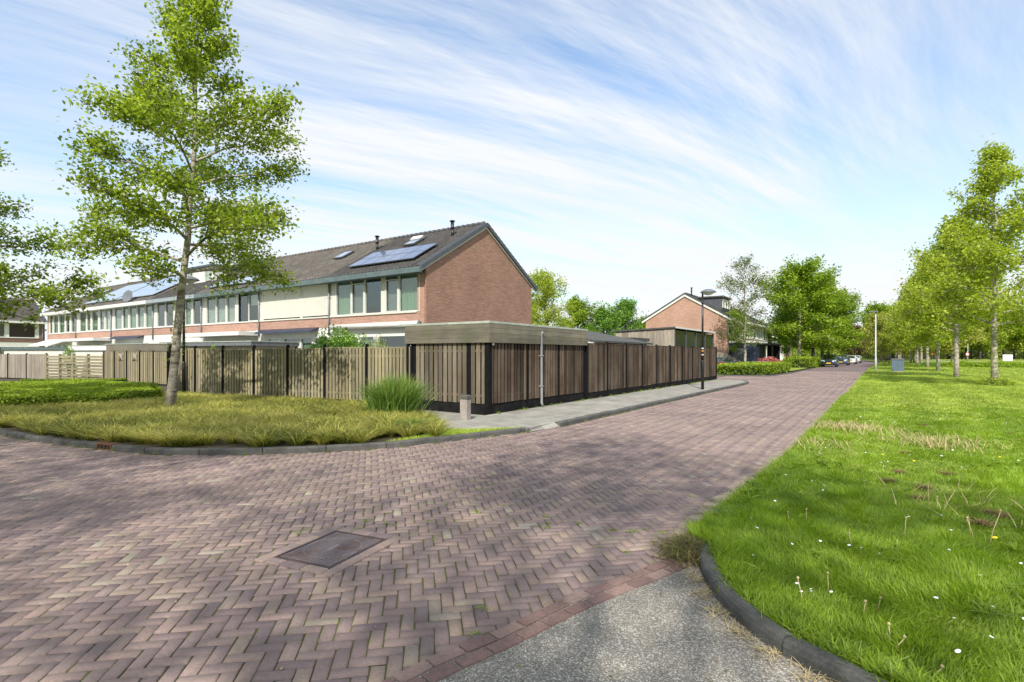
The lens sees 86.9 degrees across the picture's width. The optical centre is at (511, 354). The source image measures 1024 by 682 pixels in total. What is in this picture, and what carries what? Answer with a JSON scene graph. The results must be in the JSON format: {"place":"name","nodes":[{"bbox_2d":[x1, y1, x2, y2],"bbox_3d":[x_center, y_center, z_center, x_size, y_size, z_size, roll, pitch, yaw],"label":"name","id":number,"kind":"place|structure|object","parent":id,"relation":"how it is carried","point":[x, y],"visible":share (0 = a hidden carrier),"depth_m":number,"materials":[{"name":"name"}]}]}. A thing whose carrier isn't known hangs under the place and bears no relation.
{"place":"outdoors","nodes":[
{"label":"outdoors","id":0,"kind":"place"},
{"bbox_2d":[254,526,402,577],"bbox_3d":[-1.512,1.643,4.570,0.781,0.025,0.922,0,0,23],"label":"frame","id":1,"kind":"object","parent":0,"point":[269,559],"depth_m":4.39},
{"bbox_2d":[0,356,862,378],"bbox_3d":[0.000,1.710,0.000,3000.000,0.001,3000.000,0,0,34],"label":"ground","id":2,"kind":"structure","parent":0,"point":[770,374],"depth_m":61.66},
{"bbox_2d":[0,298,46,354],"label":"terraced house","id":3,"kind":"structure","parent":2,"relation":"on","point":[12,334],"depth_m":62.30,"materials":[{"name":"paint"}]},
{"bbox_2d":[0,347,70,375],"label":"garden shed","id":4,"kind":"structure","parent":2,"relation":"on","point":[53,351],"depth_m":39.19,"materials":[{"name":"beige paint"}]},
{"bbox_2d":[0,141,114,330],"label":"oak tree","id":5,"kind":"object","parent":2,"relation":"on","point":[51,291],"visible":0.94,"depth_m":15.70,"materials":[{"name":"green plant"}]},
{"bbox_2d":[0,378,425,447],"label":"planting bed","id":6,"kind":"object","parent":2,"relation":"on","point":[219,444],"visible":0.01,"depth_m":9.64,"materials":[{"name":"soil"}]},
{"bbox_2d":[0,353,47,378],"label":"timber fence","id":7,"kind":"object","parent":6,"relation":"on","point":[21,366],"visible":0.91,"depth_m":34.42,"materials":[{"name":"beige wood"}]},
{"bbox_2d":[45,354,102,378],"bbox_3d":[-25.657,0.810,31.650,6.946,1.680,0.120,0,0,29],"label":"louvre fence","id":8,"kind":"object","parent":6,"relation":"on","point":[60,366],"visible":0.85,"depth_m":31.63,"materials":[{"name":"brown wood"}]},
{"bbox_2d":[0,378,162,405],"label":"hedge","id":9,"kind":"object","parent":6,"relation":"on","point":[54,390],"visible":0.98,"depth_m":17.40,"materials":[{"name":"green plant"}]},
{"bbox_2d":[103,350,168,385],"bbox_3d":[-19.902,0.718,28.493,6.261,1.865,0.109,0,0,29],"label":"timber fence","id":10,"kind":"object","parent":6,"relation":"on","point":[139,366],"visible":0.81,"depth_m":28.33,"materials":[{"name":"brown wood"}]},
{"bbox_2d":[43,0,310,406],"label":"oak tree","id":11,"kind":"object","parent":6,"relation":"on","point":[147,107],"visible":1,"depth_m":14.34,"materials":[{"name":"green plant"}]},
{"bbox_2d":[178,276,199,392],"bbox_3d":[-11.891,-0.620,19.910,0.680,4.540,0.680,0,0,14],"label":"street lamp","id":12,"kind":"object","parent":6,"relation":"on","point":[190,281],"visible":0.63,"depth_m":19.93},
{"bbox_2d":[0,389,462,447],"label":"sedge planting","id":13,"kind":"object","parent":6,"relation":"on","point":[188,418],"visible":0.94,"depth_m":11.28,"materials":[{"name":"plant"}]},
{"bbox_2d":[169,344,412,402],"bbox_3d":[-7.937,0.662,18.063,11.454,1.975,0.112,0,0,27],"label":"timber fence","id":14,"kind":"object","parent":6,"relation":"on","point":[326,372],"visible":0.77,"depth_m":17.64,"materials":[{"name":"brown wood"}]},
{"bbox_2d":[340,371,440,414],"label":"ornamental grass","id":15,"kind":"object","parent":6,"relation":"on","point":[390,394],"depth_m":13.18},
{"label":"grass patch","id":16,"kind":"structure","parent":6,"relation":"on","visible":0},
{"bbox_2d":[388,425,522,440],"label":"patch grass","id":17,"kind":"structure","parent":16,"relation":"on","point":[452,431],"depth_m":10.75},
{"bbox_2d":[0,427,529,455],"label":"kerb","id":18,"kind":"structure","parent":2,"relation":"on","point":[226,451],"depth_m":9.26,"materials":[{"name":"concrete"}]},
{"bbox_2d":[96,441,120,450],"bbox_3d":[-7.002,1.596,9.381,0.420,0.128,0.162,0,0,23],"label":"kerb gully","id":19,"kind":"object","parent":18,"relation":"in","point":[106,445],"visible":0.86,"depth_m":9.31,"materials":[{"name":"metal"}]},
{"bbox_2d":[29,377,658,414],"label":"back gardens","id":20,"kind":"object","parent":2,"relation":"on","point":[241,394],"depth_m":26.29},
{"bbox_2d":[28,283,132,346],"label":"terraced house","id":21,"kind":"structure","parent":20,"relation":"on","point":[57,330],"depth_m":48.61,"materials":[{"name":"paint"}]},
{"bbox_2d":[68,345,105,376],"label":"garden shed","id":22,"kind":"structure","parent":20,"relation":"on","point":[91,350],"depth_m":37.55,"materials":[{"name":"beige paint"}]},
{"bbox_2d":[60,276,169,344],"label":"terraced house","id":23,"kind":"structure","parent":20,"relation":"on","point":[95,326],"depth_m":44.37,"materials":[{"name":"paint"}]},
{"bbox_2d":[105,343,171,352],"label":"garden shed","id":24,"kind":"structure","parent":20,"relation":"on","point":[151,347],"depth_m":29.82,"materials":[{"name":"beige wood"}]},
{"bbox_2d":[104,275,178,343],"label":"terraced house","id":25,"kind":"structure","parent":20,"relation":"on","point":[133,317],"depth_m":40.09,"materials":[{"name":"paint"}]},
{"bbox_2d":[114,308,121,329],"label":"window","id":26,"kind":"structure","parent":25,"relation":"in","point":[119,310],"depth_m":41.84,"materials":[{"name":"white glass"}]},
{"bbox_2d":[129,306,136,328],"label":"window","id":27,"kind":"structure","parent":25,"relation":"in","point":[134,309],"depth_m":40.33,"materials":[{"name":"white glass"}]},
{"bbox_2d":[137,305,144,327],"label":"window","id":28,"kind":"structure","parent":25,"relation":"in","point":[142,308],"depth_m":39.56,"materials":[{"name":"white glass"}]},
{"bbox_2d":[145,304,153,327],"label":"window","id":29,"kind":"structure","parent":25,"relation":"in","point":[149,306],"depth_m":38.84,"materials":[{"name":"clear glass"}]},
{"bbox_2d":[146,259,264,342],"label":"terraced house","id":30,"kind":"structure","parent":20,"relation":"on","point":[163,303],"depth_m":37.02,"materials":[{"name":"paint"}]},
{"bbox_2d":[171,341,299,349],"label":"garden shed","id":31,"kind":"structure","parent":20,"relation":"on","point":[244,344],"depth_m":26.03,"materials":[{"name":"silver wood"}]},
{"bbox_2d":[185,249,324,340],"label":"terraced house","id":32,"kind":"structure","parent":20,"relation":"on","point":[237,317],"depth_m":32.89,"materials":[{"name":"pink brick"}]},
{"bbox_2d":[206,297,215,323],"bbox_3d":[-18.738,-2.765,33.812,1.162,1.670,0.206,0,0,34],"label":"window","id":33,"kind":"structure","parent":32,"relation":"in","point":[212,303],"depth_m":34.04,"materials":[{"name":"white glass"}]},
{"bbox_2d":[216,296,225,322],"bbox_3d":[-17.761,-2.765,33.148,1.117,1.670,0.203,0,0,34],"label":"window","id":34,"kind":"structure","parent":32,"relation":"in","point":[222,300],"depth_m":33.37,"materials":[{"name":"white glass"}]},
{"bbox_2d":[226,295,235,322],"bbox_3d":[-16.820,-2.765,32.510,0.994,1.670,0.201,0,0,34],"label":"window","id":35,"kind":"structure","parent":32,"relation":"in","point":[232,300],"depth_m":32.70,"materials":[{"name":"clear glass"}]},
{"bbox_2d":[248,293,257,320],"bbox_3d":[-14.767,-2.765,31.101,1.238,1.670,0.170,0,0,34],"label":"window","id":36,"kind":"structure","parent":32,"relation":"in","point":[254,296],"depth_m":31.37,"materials":[{"name":"clear glass"}]},
{"bbox_2d":[252,237,393,349],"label":"terraced house","id":37,"kind":"structure","parent":20,"relation":"on","point":[302,315],"depth_m":29.14,"materials":[{"name":"beige brick"}]},
{"bbox_2d":[299,322,368,400],"bbox_3d":[-6.262,0.218,19.571,4.281,2.790,2.180,0,0,34],"label":"garden bush","id":38,"kind":"object","parent":20,"relation":"on","point":[343,340],"visible":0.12,"depth_m":19.39,"materials":[{"name":"green plant"}]},
{"bbox_2d":[322,220,536,348],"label":"terraced house","id":39,"kind":"structure","parent":20,"relation":"on","point":[469,272],"depth_m":26.17,"materials":[{"name":"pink brick"}]},
{"bbox_2d":[336,281,350,315],"bbox_3d":[-8.262,-2.765,26.715,1.127,1.670,0.200,0,0,34],"label":"window","id":40,"kind":"structure","parent":39,"relation":"in","point":[344,288],"depth_m":26.82,"materials":[{"name":"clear glass"}]},
{"bbox_2d":[351,280,364,314],"bbox_3d":[-7.393,-2.765,26.100,0.949,1.670,0.185,0,0,34],"label":"window","id":41,"kind":"structure","parent":39,"relation":"in","point":[359,286],"depth_m":26.25,"materials":[{"name":"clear glass"}]},
{"bbox_2d":[385,276,398,312],"bbox_3d":[-5.467,-2.765,24.796,0.879,1.670,0.185,0,0,34],"label":"window","id":42,"kind":"structure","parent":39,"relation":"in","point":[393,282],"depth_m":24.93,"materials":[{"name":"clear glass"}]},
{"bbox_2d":[399,274,419,311],"bbox_3d":[-4.542,-2.765,24.199,1.276,1.670,0.204,0,0,34],"label":"window","id":43,"kind":"structure","parent":39,"relation":"in","point":[409,282],"depth_m":24.34,"materials":[{"name":"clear glass"}]},
{"bbox_2d":[398,321,587,414],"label":"garden shed","id":44,"kind":"structure","parent":20,"relation":"on","point":[489,367],"depth_m":15.01,"materials":[{"name":"brown wood"}]},
{"bbox_2d":[585,331,652,392],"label":"garden shed","id":45,"kind":"structure","parent":20,"relation":"on","point":[593,337],"depth_m":23.27,"materials":[{"name":"brown wood"}]},
{"bbox_2d":[613,326,715,382],"bbox_3d":[9.219,0.007,31.867,3.424,2.885,8.114,0,0,34],"label":"garden room","id":46,"kind":"object","parent":20,"relation":"on","point":[676,336],"visible":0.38,"depth_m":28.76,"materials":[{"name":"brown wood"}]},
{"bbox_2d":[675,330,684,346],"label":"window","id":47,"kind":"structure","parent":46,"relation":"in","point":[679,335],"depth_m":28.53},
{"bbox_2d":[528,266,579,327],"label":"garden tree","id":48,"kind":"object","parent":2,"relation":"on","point":[544,281],"visible":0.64,"depth_m":49.38,"materials":[{"name":"green plant"}]},
{"bbox_2d":[555,379,748,426],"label":"kerb","id":49,"kind":"structure","parent":2,"relation":"on","point":[570,421],"depth_m":16.04,"materials":[{"name":"concrete"}]},
{"bbox_2d":[717,366,804,374],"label":"front gardens","id":50,"kind":"object","parent":2,"relation":"on","point":[792,369],"visible":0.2,"depth_m":59.38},
{"bbox_2d":[555,294,604,330],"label":"garden tree","id":51,"kind":"object","parent":50,"relation":"on","point":[582,312],"visible":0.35,"depth_m":72.98,"materials":[{"name":"green plant"}]},
{"bbox_2d":[582,304,625,342],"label":"garden tree","id":52,"kind":"object","parent":50,"relation":"on","point":[606,322],"visible":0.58,"depth_m":71.33,"materials":[{"name":"green plant"}]},
{"bbox_2d":[602,296,648,334],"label":"garden tree","id":53,"kind":"object","parent":50,"relation":"on","point":[626,318],"visible":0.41,"depth_m":79.49,"materials":[{"name":"green plant"}]},
{"bbox_2d":[642,287,741,356],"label":"terraced house","id":54,"kind":"structure","parent":50,"relation":"on","point":[684,310],"depth_m":57.90,"materials":[{"name":"pink brick"}]},
{"bbox_2d":[717,308,752,351],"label":"tree","id":55,"kind":"object","parent":50,"relation":"on","point":[731,327],"visible":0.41,"depth_m":56.06,"materials":[{"name":"green plant"}]},
{"bbox_2d":[713,254,776,361],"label":"birch tree","id":56,"kind":"object","parent":50,"relation":"on","point":[746,306],"visible":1,"depth_m":50.18,"materials":[{"name":"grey plant"}]},
{"bbox_2d":[728,341,767,361],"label":"house extension","id":57,"kind":"object","parent":50,"relation":"on","point":[753,352],"visible":0.5,"depth_m":55.54,"materials":[{"name":"white paint"}]},
{"bbox_2d":[717,361,790,374],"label":"clipped hedge","id":58,"kind":"object","parent":50,"relation":"on","point":[754,368],"visible":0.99,"depth_m":42.40,"materials":[{"name":"green plant"}]},
{"bbox_2d":[758,343,780,361],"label":"pergola","id":59,"kind":"object","parent":50,"relation":"on","point":[773,349],"visible":0.61,"depth_m":58.67,"materials":[{"name":"black wood"}]},
{"bbox_2d":[772,309,807,357],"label":"tree","id":60,"kind":"object","parent":50,"relation":"on","point":[786,349],"visible":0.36,"depth_m":77.48,"materials":[{"name":"green plant"}]},
{"bbox_2d":[754,253,854,355],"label":"maple tree","id":61,"kind":"object","parent":50,"relation":"on","point":[794,280],"visible":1,"depth_m":73.30,"materials":[{"name":"green plant"}]},
{"bbox_2d":[791,356,817,367],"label":"clipped hedge","id":62,"kind":"object","parent":50,"relation":"on","point":[804,362],"visible":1,"depth_m":65.59,"materials":[{"name":"green plant"}]},
{"bbox_2d":[767,268,864,356],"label":"maple tree","id":63,"kind":"object","parent":50,"relation":"on","point":[845,310],"visible":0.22,"depth_m":80.64,"materials":[{"name":"green plant"}]},
{"bbox_2d":[699,544,887,681],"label":"kerb","id":64,"kind":"structure","parent":2,"relation":"on","point":[772,634],"depth_m":3.00,"materials":[{"name":"concrete"}]},
{"bbox_2d":[792,346,866,357],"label":"undergrowth","id":65,"kind":"object","parent":2,"relation":"on","point":[818,353],"visible":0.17,"depth_m":219.93,"materials":[{"name":"green plant"}]},
{"bbox_2d":[790,286,870,358],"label":"maple tree","id":66,"kind":"object","parent":2,"relation":"on","point":[851,297],"visible":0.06,"depth_m":89.05,"materials":[{"name":"green plant"}]},
{"bbox_2d":[820,289,869,354],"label":"maple tree","id":67,"kind":"object","parent":2,"relation":"on","point":[845,346],"visible":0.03,"depth_m":99.48,"materials":[{"name":"green plant"}]},
{"bbox_2d":[863,348,1023,358],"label":"undergrowth","id":68,"kind":"object","parent":2,"relation":"on","point":[1019,354],"visible":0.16,"depth_m":198.84,"materials":[{"name":"green plant"}]},
{"bbox_2d":[0,371,864,681],"bbox_3d":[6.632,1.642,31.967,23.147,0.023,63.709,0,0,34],"label":"road","id":69,"kind":"structure","parent":0,"point":[744,429],"depth_m":4.97,"materials":[{"name":"brick"}]},
{"bbox_2d":[274,530,386,568],"bbox_3d":[-1.512,1.650,4.570,0.580,0.040,0.720,0,0,23],"label":"manhole cover","id":70,"kind":"object","parent":69,"relation":"on","point":[332,549],"visible":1,"depth_m":4.53,"materials":[{"name":"metal"}]},
{"bbox_2d":[214,479,693,638],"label":"paving weeds","id":71,"kind":"object","parent":69,"relation":"on","point":[368,520],"visible":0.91,"depth_m":5.03,"materials":[{"name":"green plant"}]},
{"bbox_2d":[502,422,559,430],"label":"dropped kerb ramp","id":72,"kind":"structure","parent":69,"relation":"on","point":[552,425],"depth_m":11.96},
{"bbox_2d":[382,557,693,681],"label":"road border","id":73,"kind":"object","parent":69,"relation":"on","point":[503,643],"visible":0.87,"depth_m":3.22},
{"bbox_2d":[652,372,863,559],"bbox_3d":[16.993,1.629,27.153,0.469,0.001,55.524,0,0,35],"label":"grit strip","id":74,"kind":"object","parent":69,"relation":"on","point":[693,517],"visible":0.38,"depth_m":6.72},
{"bbox_2d":[639,524,734,573],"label":"dead grass","id":75,"kind":"structure","parent":74,"relation":"on","point":[694,554],"depth_m":4.37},
{"bbox_2d":[0,0,1023,346],"label":"sky","id":76,"kind":"structure","parent":0,"point":[638,149],"materials":[{"name":"blue"}]},
{"bbox_2d":[420,379,745,431],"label":"pavement","id":77,"kind":"structure","parent":0,"point":[553,413],"depth_m":15.23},
{"bbox_2d":[459,395,470,419],"bbox_3d":[-1.109,1.308,12.874,0.224,0.685,0.224,0,0,31],"label":"bollard","id":78,"kind":"object","parent":77,"relation":"on","point":[465,407],"visible":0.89,"depth_m":12.79,"materials":[{"name":"concrete"}]},
{"bbox_2d":[585,342,716,398],"bbox_3d":[7.638,0.593,26.188,0.105,2.115,18.179,0,0,34],"label":"timber fence","id":79,"kind":"object","parent":77,"relation":"on","point":[615,367],"visible":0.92,"depth_m":22.92,"materials":[{"name":"brown wood"}]},
{"bbox_2d":[700,289,715,388],"bbox_3d":[8.711,-0.630,23.984,0.680,4.560,0.680,0,0,14],"label":"street lamp","id":80,"kind":"object","parent":77,"relation":"on","point":[708,292],"visible":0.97,"depth_m":24.00,"materials":[{"name":"metal"}]},
{"bbox_2d":[392,561,828,681],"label":"asphalt path","id":81,"kind":"structure","parent":0,"point":[648,642],"depth_m":3.00,"materials":[{"name":"asphalt"}]},
{"bbox_2d":[668,565,839,681],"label":"dead grass","id":82,"kind":"structure","parent":81,"relation":"on","point":[739,631],"depth_m":3.16,"materials":[{"name":"plant"}]},
{"bbox_2d":[805,360,874,370],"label":"road","id":83,"kind":"structure","parent":0,"point":[864,365],"depth_m":68.16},
{"bbox_2d":[820,354,838,366],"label":"parked car","id":84,"kind":"object","parent":83,"relation":"on","point":[829,359],"visible":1,"depth_m":71.37,"materials":[{"name":"black paint"}]},
{"bbox_2d":[840,324,867,355],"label":"copper tree","id":85,"kind":"object","parent":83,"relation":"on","point":[858,348],"visible":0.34,"depth_m":149.17,"materials":[{"name":"green plant"}]},
{"bbox_2d":[681,486,1023,681],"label":"lawn grass","id":86,"kind":"structure","parent":0,"point":[918,538],"depth_m":3.83,"materials":[{"name":"plant"}]},
{"bbox_2d":[689,358,1023,681],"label":"lawn","id":87,"kind":"structure","parent":0,"point":[863,452],"depth_m":6.58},
{"bbox_2d":[658,393,849,560],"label":"edge grass","id":88,"kind":"structure","parent":87,"relation":"on","point":[785,462],"depth_m":7.14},
{"bbox_2d":[697,534,977,681],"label":"edge grass","id":89,"kind":"structure","parent":87,"relation":"on","point":[881,670],"depth_m":2.84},
{"bbox_2d":[703,429,1023,616],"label":"lawn weeds","id":90,"kind":"object","parent":87,"relation":"on","point":[1010,545],"visible":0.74,"depth_m":5.31,"materials":[{"name":"green plant"}]},
{"bbox_2d":[813,417,919,436],"bbox_3d":[7.247,1.468,11.072,2.260,0.205,2.421,0,0,34],"label":"straw patch","id":91,"kind":"object","parent":87,"relation":"on","point":[851,425],"visible":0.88,"depth_m":11.15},
{"bbox_2d":[854,309,896,361],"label":"willow","id":92,"kind":"object","parent":87,"relation":"on","point":[870,329],"visible":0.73,"depth_m":119.31,"materials":[{"name":"green plant"}]},
{"bbox_2d":[860,301,892,359],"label":"tree","id":93,"kind":"object","parent":87,"relation":"on","point":[877,307],"visible":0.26,"depth_m":154.26,"materials":[{"name":"green plant"}]},
{"bbox_2d":[878,305,902,358],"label":"avenue tree","id":94,"kind":"object","parent":87,"relation":"on","point":[887,328],"visible":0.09,"depth_m":112.23,"materials":[{"name":"green plant"}]},
{"bbox_2d":[891,359,904,371],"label":"utility cabinet","id":95,"kind":"object","parent":87,"relation":"on","point":[897,365],"visible":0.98,"depth_m":48.51,"materials":[{"name":"metal"}]},
{"bbox_2d":[881,274,941,365],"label":"avenue tree","id":96,"kind":"object","parent":87,"relation":"on","point":[900,333],"visible":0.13,"depth_m":75.23,"materials":[{"name":"green plant"}]},
{"bbox_2d":[880,264,967,366],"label":"avenue tree","id":97,"kind":"object","parent":87,"relation":"on","point":[900,322],"visible":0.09,"depth_m":66.46,"materials":[{"name":"green plant"}]},
{"bbox_2d":[891,243,977,370],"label":"avenue tree","id":98,"kind":"object","parent":87,"relation":"on","point":[921,338],"visible":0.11,"depth_m":52.33,"materials":[{"name":"green plant"}]},
{"bbox_2d":[857,429,1016,453],"bbox_3d":[7.429,1.466,9.423,2.598,0.207,2.388,0,0,-30],"label":"straw patch","id":99,"kind":"object","parent":87,"relation":"on","point":[930,442],"visible":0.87,"depth_m":9.32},
{"bbox_2d":[863,471,1023,533],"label":"straw patch","id":100,"kind":"object","parent":87,"relation":"on","point":[946,500],"visible":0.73,"depth_m":5.56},
{"bbox_2d":[877,423,1019,578],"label":"mown clods","id":101,"kind":"object","parent":87,"relation":"on","point":[980,521],"visible":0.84,"depth_m":5.55,"materials":[{"name":"brown plant"}]},
{"bbox_2d":[892,209,1022,376],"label":"avenue tree","id":102,"kind":"object","parent":87,"relation":"on","point":[932,314],"visible":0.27,"depth_m":37.28,"materials":[{"name":"green plant"}]},
{"bbox_2d":[929,314,986,361],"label":"willow","id":103,"kind":"object","parent":87,"relation":"on","point":[949,346],"visible":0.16,"depth_m":90.52,"materials":[{"name":"green plant"}]},
{"bbox_2d":[934,361,986,366],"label":"verge shrub","id":104,"kind":"object","parent":87,"relation":"on","point":[961,364],"visible":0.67,"depth_m":67.40,"materials":[{"name":"green plant"}]},
{"bbox_2d":[902,133,1023,383],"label":"avenue tree","id":105,"kind":"object","parent":87,"relation":"on","point":[996,171],"visible":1,"depth_m":27.18,"materials":[{"name":"green plant"}]},
{"bbox_2d":[966,308,1007,359],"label":"tree","id":106,"kind":"object","parent":87,"relation":"on","point":[980,343],"visible":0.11,"depth_m":149.26,"materials":[{"name":"green plant"}]},
{"bbox_2d":[962,361,1023,367],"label":"verge shrub","id":107,"kind":"object","parent":87,"relation":"on","point":[1011,364],"visible":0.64,"depth_m":65.35,"materials":[{"name":"green plant"}]},
{"bbox_2d":[976,318,1011,359],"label":"tree","id":108,"kind":"object","parent":87,"relation":"on","point":[1001,344],"visible":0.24,"depth_m":149.44,"materials":[{"name":"green plant"}]},
{"bbox_2d":[974,377,1017,385],"bbox_3d":[24.439,1.385,27.299,1.724,0.512,1.325,0,0,34],"label":"ivy tuft","id":109,"kind":"object","parent":87,"relation":"on","point":[1002,381],"visible":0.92,"depth_m":27.07,"materials":[{"name":"green plant"}]},
{"bbox_2d":[998,310,1023,354],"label":"tree","id":110,"kind":"object","parent":87,"relation":"on","point":[1010,332],"visible":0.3,"depth_m":151.47,"materials":[{"name":"green plant"}]},
{"bbox_2d":[730,407,1023,495],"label":"lawn grass","id":111,"kind":"structure","parent":0,"point":[1001,476],"depth_m":8.30,"materials":[{"name":"plant"}]},
{"bbox_2d":[821,374,1023,421],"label":"lawn grass","id":112,"kind":"structure","parent":0,"point":[955,384],"depth_m":20.86,"materials":[{"name":"plant"}]},
{"bbox_2d":[862,362,1023,375],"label":"lawn grass","id":113,"kind":"structure","parent":0,"point":[963,370],"depth_m":52.17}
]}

